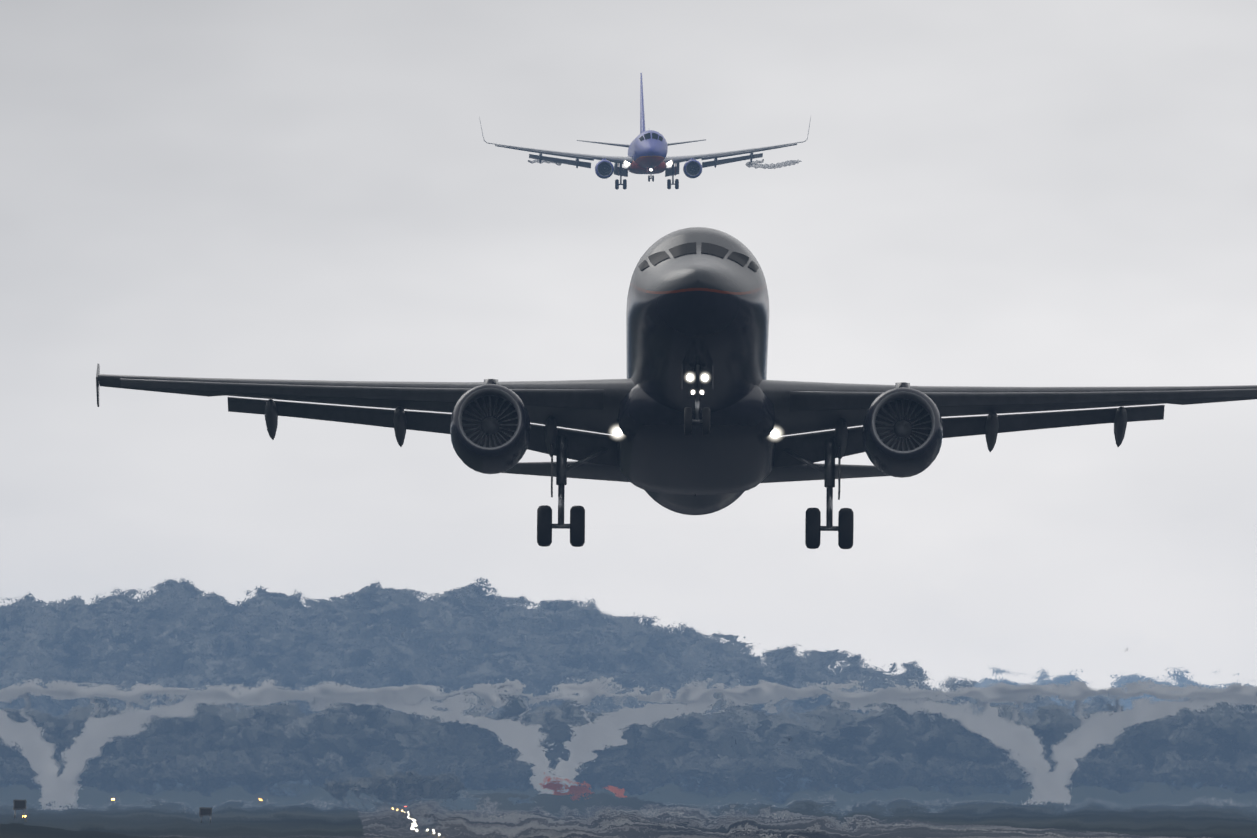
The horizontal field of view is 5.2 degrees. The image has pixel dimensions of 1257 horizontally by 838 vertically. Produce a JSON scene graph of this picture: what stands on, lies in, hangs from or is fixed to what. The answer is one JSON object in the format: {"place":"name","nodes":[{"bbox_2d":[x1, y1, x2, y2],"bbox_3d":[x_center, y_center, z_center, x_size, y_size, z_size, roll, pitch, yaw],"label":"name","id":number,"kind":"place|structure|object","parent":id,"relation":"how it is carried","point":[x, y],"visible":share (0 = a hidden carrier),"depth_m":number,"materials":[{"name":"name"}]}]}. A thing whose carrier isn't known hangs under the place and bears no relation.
{"place":"outdoors","nodes":[
{"label":"outdoors","id":0,"kind":"place"},
{"bbox_2d":[0,0,1256,456],"label":"sky","id":1,"kind":"structure","parent":0,"point":[983,193],"materials":[{"name":"grey"}]},
{"bbox_2d":[0,457,1256,524],"bbox_3d":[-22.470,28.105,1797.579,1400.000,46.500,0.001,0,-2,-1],"label":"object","id":2,"kind":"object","parent":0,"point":[458,491],"depth_m":1798.30,"materials":[{"name":"grey"}]},
{"bbox_2d":[479,73,810,189],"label":"aircraft","id":3,"kind":"object","parent":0,"point":[647,151],"visible":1,"depth_m":1529.28,"materials":[{"name":"metal"}]},
{"bbox_2d":[528,159,801,168],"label":"trail","id":4,"kind":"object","parent":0,"point":[749,164],"depth_m":1592.64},
{"bbox_2d":[96,227,1256,548],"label":"aircraft","id":5,"kind":"object","parent":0,"point":[696,411],"visible":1,"depth_m":391.38,"materials":[{"name":"metal"}]},
{"label":"ground","id":6,"kind":"structure","parent":0,"visible":0},
{"bbox_2d":[0,525,1256,837],"bbox_3d":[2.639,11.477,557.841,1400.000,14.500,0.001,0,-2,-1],"label":"heat shimmer air","id":7,"kind":"object","parent":6,"relation":"on","point":[156,681],"depth_m":557.86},
{"bbox_2d":[314,564,970,837],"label":"heat shimmer jet exhaust","id":8,"kind":"object","parent":6,"relation":"on","point":[641,700],"visible":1,"depth_m":467.80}
]}

